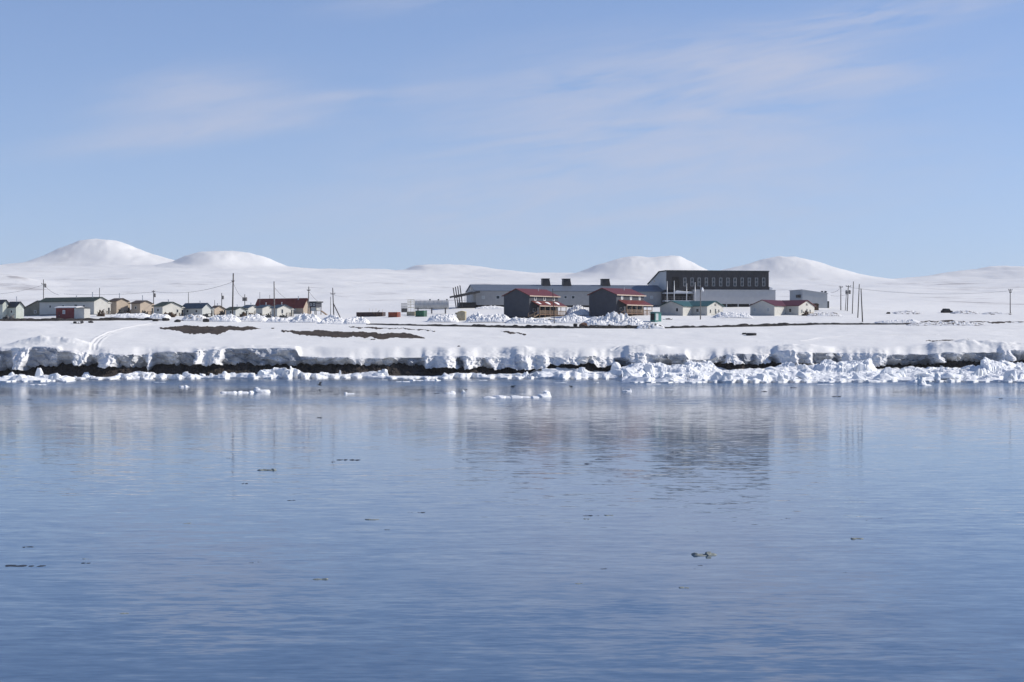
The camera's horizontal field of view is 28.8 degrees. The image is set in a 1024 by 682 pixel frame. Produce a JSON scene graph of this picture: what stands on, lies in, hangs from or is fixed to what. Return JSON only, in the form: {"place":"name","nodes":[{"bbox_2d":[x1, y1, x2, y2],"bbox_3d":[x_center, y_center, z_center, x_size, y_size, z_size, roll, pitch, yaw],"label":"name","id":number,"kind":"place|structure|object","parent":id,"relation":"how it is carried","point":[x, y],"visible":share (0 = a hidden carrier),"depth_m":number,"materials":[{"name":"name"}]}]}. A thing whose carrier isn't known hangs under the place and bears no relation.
{"place":"outdoors","nodes":[
{"label":"outdoors","id":0,"kind":"place"},
{"bbox_2d":[0,317,161,320],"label":"road","id":1,"kind":"structure","parent":0,"point":[68,319],"depth_m":544.66,"materials":[{"name":"snow"}]},
{"bbox_2d":[160,325,260,334],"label":"bare ground","id":2,"kind":"structure","parent":0,"point":[216,330],"depth_m":515.67,"materials":[{"name":"soil"}]},
{"bbox_2d":[282,330,424,338],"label":"bare ground","id":3,"kind":"structure","parent":0,"point":[324,333],"depth_m":502.19,"materials":[{"name":"soil"}]},
{"bbox_2d":[349,326,434,331],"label":"bare ground","id":4,"kind":"structure","parent":0,"point":[388,328],"depth_m":521.08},
{"bbox_2d":[0,378,1023,681],"bbox_3d":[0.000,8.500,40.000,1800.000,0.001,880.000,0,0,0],"label":"sea","id":5,"kind":"structure","parent":0,"point":[150,520],"depth_m":88.84,"materials":[{"name":"blue liquid"}]},
{"bbox_2d":[5,565,45,566],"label":"weed scrap","id":6,"kind":"object","parent":5,"relation":"on","point":[22,565],"visible":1,"depth_m":75.24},
{"bbox_2d":[8,374,50,381],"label":"ice block","id":7,"kind":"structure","parent":5,"relation":"on","point":[24,377],"depth_m":414.45,"materials":[{"name":"ice"}]},
{"bbox_2d":[35,368,42,376],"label":"ice block","id":8,"kind":"object","parent":5,"relation":"on","point":[39,372],"depth_m":459.17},
{"bbox_2d":[49,373,75,381],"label":"ice block","id":9,"kind":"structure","parent":5,"relation":"on","point":[56,376],"depth_m":417.17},
{"bbox_2d":[121,374,140,378],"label":"ice block","id":10,"kind":"object","parent":5,"relation":"on","point":[135,377],"depth_m":448.76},
{"bbox_2d":[169,373,190,378],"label":"ice block","id":11,"kind":"object","parent":5,"relation":"on","point":[184,376],"depth_m":449.38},
{"bbox_2d":[220,391,253,392],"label":"ice floe","id":12,"kind":"object","parent":5,"relation":"on","point":[237,392],"visible":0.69,"depth_m":325.55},
{"bbox_2d":[253,387,269,391],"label":"ice floe","id":13,"kind":"object","parent":5,"relation":"on","point":[256,389],"visible":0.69,"depth_m":329.76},
{"bbox_2d":[258,370,279,378],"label":"ice block","id":14,"kind":"object","parent":5,"relation":"on","point":[273,374],"depth_m":449.59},
{"bbox_2d":[350,373,361,377],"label":"ice block","id":15,"kind":"object","parent":5,"relation":"on","point":[355,374],"depth_m":460.06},
{"bbox_2d":[373,369,388,375],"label":"ice block","id":16,"kind":"object","parent":5,"relation":"on","point":[383,372],"depth_m":460.35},
{"bbox_2d":[409,379,440,380],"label":"ice floe","id":17,"kind":"object","parent":5,"relation":"on","point":[423,380],"visible":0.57,"depth_m":425.69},
{"bbox_2d":[483,395,538,397],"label":"ice floe","id":18,"kind":"object","parent":5,"relation":"on","point":[502,396],"visible":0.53,"depth_m":297.49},
{"bbox_2d":[0,357,1023,382],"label":"shore ice","id":19,"kind":"structure","parent":5,"relation":"on","point":[826,371],"depth_m":449.34,"materials":[{"name":"ice"}]},
{"bbox_2d":[610,369,620,375],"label":"ice block","id":20,"kind":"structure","parent":19,"relation":"on","point":[615,371],"depth_m":445.93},
{"bbox_2d":[611,362,620,369],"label":"ice block","id":21,"kind":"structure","parent":19,"relation":"on","point":[616,365],"depth_m":459.71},
{"bbox_2d":[623,368,633,376],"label":"ice block","id":22,"kind":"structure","parent":19,"relation":"on","point":[627,372],"depth_m":433.63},
{"bbox_2d":[643,364,654,373],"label":"ice block","id":23,"kind":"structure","parent":19,"relation":"on","point":[649,368],"depth_m":445.69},
{"bbox_2d":[765,366,779,369],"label":"ice block","id":24,"kind":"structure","parent":19,"relation":"on","point":[773,368],"depth_m":457.61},
{"bbox_2d":[777,372,784,380],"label":"ice block","id":25,"kind":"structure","parent":19,"relation":"on","point":[780,376],"depth_m":403.82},
{"bbox_2d":[537,390,551,396],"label":"ice floe","id":26,"kind":"object","parent":5,"relation":"on","point":[546,393],"visible":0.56,"depth_m":303.37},
{"bbox_2d":[540,368,558,371],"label":"ice block","id":27,"kind":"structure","parent":5,"relation":"on","point":[550,370],"depth_m":459.99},
{"bbox_2d":[578,367,584,372],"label":"ice block","id":28,"kind":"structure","parent":5,"relation":"on","point":[581,369],"depth_m":458.71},
{"bbox_2d":[621,367,636,372],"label":"ice block","id":29,"kind":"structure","parent":5,"relation":"on","point":[633,369],"depth_m":445.30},
{"bbox_2d":[622,372,655,382],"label":"ice block","id":30,"kind":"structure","parent":5,"relation":"on","point":[646,377],"depth_m":407.38,"materials":[{"name":"ice"}]},
{"bbox_2d":[655,373,678,381],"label":"ice block","id":31,"kind":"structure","parent":5,"relation":"on","point":[667,376],"depth_m":407.99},
{"bbox_2d":[691,552,706,555],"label":"ice scrap","id":32,"kind":"object","parent":5,"relation":"on","point":[695,554],"visible":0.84,"depth_m":79.06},
{"bbox_2d":[710,372,743,379],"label":"ice block","id":33,"kind":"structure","parent":5,"relation":"on","point":[717,375],"depth_m":407.50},
{"bbox_2d":[721,372,732,380],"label":"ice block","id":34,"kind":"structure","parent":5,"relation":"on","point":[726,375],"depth_m":405.17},
{"bbox_2d":[747,370,768,380],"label":"ice block","id":35,"kind":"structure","parent":5,"relation":"on","point":[764,376],"depth_m":408.31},
{"bbox_2d":[769,372,777,377],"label":"ice block","id":36,"kind":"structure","parent":5,"relation":"on","point":[774,374],"depth_m":435.56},
{"bbox_2d":[795,371,810,378],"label":"ice block","id":37,"kind":"object","parent":5,"relation":"on","point":[800,375],"depth_m":421.23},
{"bbox_2d":[833,374,866,379],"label":"ice block","id":38,"kind":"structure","parent":5,"relation":"on","point":[859,376],"depth_m":415.07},
{"bbox_2d":[872,373,890,380],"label":"ice block","id":39,"kind":"object","parent":5,"relation":"on","point":[883,376],"depth_m":413.85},
{"bbox_2d":[880,367,905,376],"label":"ice block","id":40,"kind":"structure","parent":5,"relation":"on","point":[889,371],"depth_m":434.69,"materials":[{"name":"ice"}]},
{"bbox_2d":[906,376,925,382],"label":"ice block","id":41,"kind":"object","parent":5,"relation":"on","point":[914,381],"depth_m":401.72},
{"bbox_2d":[917,375,922,383],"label":"ice floe","id":42,"kind":"object","parent":5,"relation":"on","point":[919,380],"visible":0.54,"depth_m":394.51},
{"bbox_2d":[922,374,934,376],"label":"ice block","id":43,"kind":"object","parent":5,"relation":"on","point":[927,375],"depth_m":432.77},
{"bbox_2d":[934,373,940,380],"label":"ice block","id":44,"kind":"object","parent":5,"relation":"on","point":[937,376],"depth_m":411.86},
{"bbox_2d":[933,373,958,379],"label":"ice block","id":45,"kind":"object","parent":5,"relation":"on","point":[945,376],"depth_m":416.35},
{"bbox_2d":[974,375,1002,379],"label":"ice block","id":46,"kind":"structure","parent":5,"relation":"on","point":[989,376],"depth_m":415.62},
{"bbox_2d":[1005,374,1014,380],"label":"ice block","id":47,"kind":"object","parent":5,"relation":"on","point":[1010,377],"depth_m":409.38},
{"bbox_2d":[1003,370,1017,380],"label":"ice block","id":48,"kind":"object","parent":5,"relation":"on","point":[1009,372],"depth_m":411.92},
{"bbox_2d":[0,291,1023,359],"bbox_3d":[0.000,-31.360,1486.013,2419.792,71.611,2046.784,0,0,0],"label":"snowfield","id":49,"kind":"structure","parent":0,"point":[129,336],"depth_m":509.08,"materials":[{"name":"snow"}]},
{"bbox_2d":[0,300,9,318],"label":"house","id":50,"kind":"structure","parent":49,"relation":"on","point":[4,304],"depth_m":575.62,"materials":[{"name":"white wood"}]},
{"bbox_2d":[7,296,25,318],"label":"house","id":51,"kind":"structure","parent":49,"relation":"on","point":[16,308],"depth_m":576.13,"materials":[{"name":"white wood"}]},
{"bbox_2d":[24,300,40,315],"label":"house","id":52,"kind":"structure","parent":49,"relation":"on","point":[32,309],"depth_m":629.58,"materials":[{"name":"grey wood"}]},
{"bbox_2d":[54,306,89,318],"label":"shed","id":53,"kind":"structure","parent":49,"relation":"on","point":[67,312],"depth_m":562.42,"materials":[{"name":"metal"}]},
{"bbox_2d":[38,292,110,315],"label":"house","id":54,"kind":"structure","parent":49,"relation":"on","point":[95,305],"depth_m":595.53,"materials":[{"name":"white wood"}]},
{"bbox_2d":[97,309,104,315],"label":"junk heap","id":55,"kind":"object","parent":49,"relation":"on","point":[100,313],"visible":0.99,"depth_m":578.61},
{"bbox_2d":[109,293,130,313],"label":"house","id":56,"kind":"structure","parent":49,"relation":"on","point":[117,304],"depth_m":601.43,"materials":[{"name":"beige wood"}]},
{"bbox_2d":[109,313,150,317],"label":"snow pile","id":57,"kind":"object","parent":49,"relation":"on","point":[135,315],"visible":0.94,"depth_m":570.85,"materials":[{"name":"snow"}]},
{"bbox_2d":[129,295,154,314],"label":"house","id":58,"kind":"structure","parent":49,"relation":"on","point":[138,306],"depth_m":601.71,"materials":[{"name":"beige wood"}]},
{"bbox_2d":[149,313,170,318],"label":"snow pile","id":59,"kind":"object","parent":49,"relation":"on","point":[157,316],"visible":0.94,"depth_m":569.52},
{"bbox_2d":[151,299,184,315],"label":"house","id":60,"kind":"structure","parent":49,"relation":"on","point":[168,307],"depth_m":592.87,"materials":[{"name":"white wood"}]},
{"bbox_2d":[181,314,207,320],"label":"snow pile","id":61,"kind":"object","parent":49,"relation":"on","point":[192,317],"visible":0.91,"depth_m":549.45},
{"bbox_2d":[183,301,214,315],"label":"house","id":62,"kind":"structure","parent":49,"relation":"on","point":[200,308],"depth_m":597.23,"materials":[{"name":"white wood"}]},
{"bbox_2d":[212,303,225,314],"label":"house","id":63,"kind":"structure","parent":49,"relation":"on","point":[217,309],"depth_m":621.63,"materials":[{"name":"beige wood"}]},
{"bbox_2d":[209,314,240,321],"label":"snow pile","id":64,"kind":"object","parent":49,"relation":"on","point":[227,318],"visible":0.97,"depth_m":546.70,"materials":[{"name":"snow"}]},
{"bbox_2d":[232,273,233,313],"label":"utility pole","id":65,"kind":"object","parent":49,"relation":"on","point":[232,292],"visible":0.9,"depth_m":553.87,"materials":[{"name":"brown wood"}]},
{"bbox_2d":[224,304,248,316],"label":"house","id":66,"kind":"structure","parent":49,"relation":"on","point":[237,311],"depth_m":591.50,"materials":[{"name":"white wood"}]},
{"bbox_2d":[242,305,256,313],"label":"house","id":67,"kind":"structure","parent":49,"relation":"on","point":[251,308],"depth_m":619.56,"materials":[{"name":"white wood"}]},
{"bbox_2d":[240,314,267,321],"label":"snow pile","id":68,"kind":"object","parent":49,"relation":"on","point":[255,318],"visible":0.94,"depth_m":553.91,"materials":[{"name":"snow"}]},
{"bbox_2d":[254,305,272,314],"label":"house","id":69,"kind":"structure","parent":49,"relation":"on","point":[263,309],"depth_m":601.21,"materials":[{"name":"white wood"}]},
{"bbox_2d":[274,281,274,316],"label":"utility pole","id":70,"kind":"object","parent":49,"relation":"on","point":[274,298],"visible":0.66,"depth_m":561.86,"materials":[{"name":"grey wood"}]},
{"bbox_2d":[265,317,291,322],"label":"snow pile","id":71,"kind":"object","parent":49,"relation":"on","point":[279,319],"visible":0.88,"depth_m":548.60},
{"bbox_2d":[270,302,294,315],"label":"house","id":72,"kind":"structure","parent":49,"relation":"on","point":[283,309],"depth_m":587.27,"materials":[{"name":"white wood"}]},
{"bbox_2d":[255,296,311,313],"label":"house","id":73,"kind":"structure","parent":49,"relation":"on","point":[299,305],"depth_m":643.48,"materials":[{"name":"red wood"}]},
{"bbox_2d":[290,312,320,322],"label":"snow pile","id":74,"kind":"object","parent":49,"relation":"on","point":[303,318],"visible":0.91,"depth_m":548.20,"materials":[{"name":"snow"}]},
{"bbox_2d":[309,301,327,314],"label":"stilt hut","id":75,"kind":"object","parent":49,"relation":"on","point":[315,305],"visible":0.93,"depth_m":632.94,"materials":[{"name":"grey wood"}]},
{"bbox_2d":[319,314,344,323],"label":"snow pile","id":76,"kind":"object","parent":49,"relation":"on","point":[332,319],"visible":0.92,"depth_m":540.26,"materials":[{"name":"snow"}]},
{"bbox_2d":[332,288,339,316],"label":"utility pole","id":77,"kind":"object","parent":49,"relation":"on","point":[334,305],"visible":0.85,"depth_m":579.87,"materials":[{"name":"brown wood"}]},
{"bbox_2d":[343,316,369,323],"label":"snow pile","id":78,"kind":"object","parent":49,"relation":"on","point":[357,320],"visible":0.98,"depth_m":540.35,"materials":[{"name":"snow"}]},
{"bbox_2d":[356,312,385,316],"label":"shipping container","id":79,"kind":"object","parent":49,"relation":"on","point":[365,314],"visible":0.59,"depth_m":601.88,"materials":[{"name":"metal"}]},
{"bbox_2d":[388,312,400,316],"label":"shipping container","id":80,"kind":"object","parent":49,"relation":"on","point":[394,314],"visible":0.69,"depth_m":590.71,"materials":[{"name":"metal"}]},
{"bbox_2d":[415,310,426,316],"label":"shipping container","id":81,"kind":"object","parent":49,"relation":"on","point":[420,313],"visible":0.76,"depth_m":592.57,"materials":[{"name":"metal"}]},
{"bbox_2d":[401,299,448,313],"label":"fuel tank","id":82,"kind":"object","parent":49,"relation":"on","point":[432,304],"visible":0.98,"depth_m":614.11,"materials":[{"name":"silver metal"}]},
{"bbox_2d":[427,314,458,321],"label":"snow pile","id":83,"kind":"object","parent":49,"relation":"on","point":[444,318],"visible":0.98,"depth_m":552.98,"materials":[{"name":"snow"}]},
{"bbox_2d":[455,311,465,320],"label":"tan shed","id":84,"kind":"structure","parent":49,"relation":"on","point":[461,315],"depth_m":559.96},
{"bbox_2d":[465,311,510,322],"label":"snow pile","id":85,"kind":"object","parent":49,"relation":"on","point":[479,317],"visible":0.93,"depth_m":549.86,"materials":[{"name":"snow"}]},
{"bbox_2d":[475,305,503,308],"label":"snow pile","id":86,"kind":"object","parent":49,"relation":"on","point":[491,307],"visible":0.92,"depth_m":646.02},
{"bbox_2d":[506,316,550,323],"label":"snow pile","id":87,"kind":"object","parent":49,"relation":"on","point":[516,320],"visible":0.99,"depth_m":544.75,"materials":[{"name":"snow"}]},
{"bbox_2d":[502,288,566,317],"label":"tall house","id":88,"kind":"structure","parent":49,"relation":"on","point":[526,303],"depth_m":570.23,"materials":[{"name":"wood"}]},
{"bbox_2d":[449,278,685,307],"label":"long hall","id":89,"kind":"structure","parent":49,"relation":"on","point":[478,295],"depth_m":657.92,"materials":[{"name":"metal"}]},
{"bbox_2d":[550,313,587,322],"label":"snow pile","id":90,"kind":"object","parent":49,"relation":"on","point":[572,318],"visible":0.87,"depth_m":548.04,"materials":[{"name":"snow"}]},
{"bbox_2d":[565,305,588,314],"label":"snow pile","id":91,"kind":"object","parent":49,"relation":"on","point":[578,310],"visible":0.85,"depth_m":577.96,"materials":[{"name":"snow"}]},
{"bbox_2d":[584,311,643,325],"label":"snow pile","id":92,"kind":"object","parent":49,"relation":"on","point":[615,318],"visible":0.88,"depth_m":536.14,"materials":[{"name":"snow"}]},
{"bbox_2d":[587,288,652,316],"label":"tall house","id":93,"kind":"structure","parent":49,"relation":"on","point":[603,301],"depth_m":570.45,"materials":[{"name":"wood"}]},
{"bbox_2d":[637,322,664,328],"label":"snow pile","id":94,"kind":"object","parent":49,"relation":"on","point":[649,325],"visible":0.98,"depth_m":523.41,"materials":[{"name":"snow"}]},
{"bbox_2d":[650,312,661,321],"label":"teal hut","id":95,"kind":"object","parent":49,"relation":"on","point":[655,316],"visible":0.99,"depth_m":548.61,"materials":[{"name":"metal"}]},
{"bbox_2d":[661,290,692,304],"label":"loading porch","id":96,"kind":"object","parent":49,"relation":"on","point":[680,295],"visible":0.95,"depth_m":659.79,"materials":[{"name":"metal"}]},
{"bbox_2d":[658,301,724,315],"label":"ell house","id":97,"kind":"structure","parent":49,"relation":"on","point":[679,308],"depth_m":583.35,"materials":[{"name":"white"}]},
{"bbox_2d":[700,286,703,319],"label":"utility pole","id":98,"kind":"object","parent":49,"relation":"on","point":[702,289],"visible":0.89,"depth_m":558.86,"materials":[{"name":"grey wood"}]},
{"bbox_2d":[647,270,768,290],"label":"dark block","id":99,"kind":"structure","parent":49,"relation":"on","point":[719,280],"depth_m":662.97,"materials":[{"name":"metal"}]},
{"bbox_2d":[689,287,775,306],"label":"white storey","id":100,"kind":"object","parent":49,"relation":"on","point":[736,298],"visible":0.58,"depth_m":661.17,"materials":[{"name":"metal"}]},
{"bbox_2d":[713,312,752,317],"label":"snow pile","id":101,"kind":"object","parent":49,"relation":"on","point":[730,315],"visible":1,"depth_m":567.15,"materials":[{"name":"snow"}]},
{"bbox_2d":[749,300,815,315],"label":"ell house","id":102,"kind":"structure","parent":49,"relation":"on","point":[776,307],"depth_m":582.43,"materials":[{"name":"metal"}]},
{"bbox_2d":[789,289,828,307],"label":"pale block","id":103,"kind":"structure","parent":49,"relation":"on","point":[820,298],"depth_m":641.27,"materials":[{"name":"metal"}]},
{"bbox_2d":[807,312,841,315],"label":"snow pile","id":104,"kind":"object","parent":49,"relation":"on","point":[825,314],"visible":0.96,"depth_m":578.60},
{"bbox_2d":[845,285,850,310],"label":"utility pole","id":105,"kind":"object","parent":49,"relation":"on","point":[848,286],"visible":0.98,"depth_m":625.79,"materials":[{"name":"brown wood"}]},
{"bbox_2d":[861,289,862,321],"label":"utility pole","id":106,"kind":"object","parent":49,"relation":"on","point":[861,305],"visible":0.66,"depth_m":546.87,"materials":[{"name":"brown wood"}]},
{"bbox_2d":[875,319,918,322],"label":"snow pile","id":107,"kind":"object","parent":49,"relation":"on","point":[901,321],"visible":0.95,"depth_m":538.76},
{"bbox_2d":[893,310,922,313],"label":"snow pile","id":108,"kind":"object","parent":49,"relation":"on","point":[907,312],"visible":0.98,"depth_m":609.65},
{"bbox_2d":[941,308,952,312],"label":"vehicle wreck","id":109,"kind":"object","parent":49,"relation":"on","point":[944,310],"visible":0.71,"depth_m":619.20,"materials":[{"name":"black metal"}]},
{"bbox_2d":[908,321,986,325],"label":"snow pile","id":110,"kind":"object","parent":49,"relation":"on","point":[951,323],"visible":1,"depth_m":528.64,"materials":[{"name":"snow"}]},
{"bbox_2d":[952,311,980,313],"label":"snow pile","id":111,"kind":"object","parent":49,"relation":"on","point":[964,312],"visible":0.94,"depth_m":608.54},
{"bbox_2d":[982,312,1010,313],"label":"snow pile","id":112,"kind":"object","parent":49,"relation":"on","point":[996,313],"visible":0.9,"depth_m":603.21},
{"bbox_2d":[0,239,1023,292],"bbox_3d":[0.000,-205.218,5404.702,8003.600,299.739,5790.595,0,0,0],"label":"hills","id":113,"kind":"structure","parent":0,"point":[93,265],"depth_m":5306.10,"materials":[{"name":"snow"}]},
{"bbox_2d":[0,359,1023,376],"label":"earth bank","id":114,"kind":"structure","parent":0,"point":[393,369],"depth_m":465.64,"materials":[{"name":"soil"}]},
{"bbox_2d":[0,346,1023,370],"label":"snow bank","id":115,"kind":"structure","parent":114,"relation":"on","point":[24,359],"depth_m":465.04,"materials":[{"name":"snow"}]},
{"bbox_2d":[366,323,907,328],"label":"road","id":116,"kind":"structure","parent":0,"point":[629,326],"depth_m":529.93,"materials":[{"name":"soil"}]},
{"bbox_2d":[896,320,1021,324],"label":"bare ground","id":117,"kind":"structure","parent":0,"point":[997,322],"depth_m":541.72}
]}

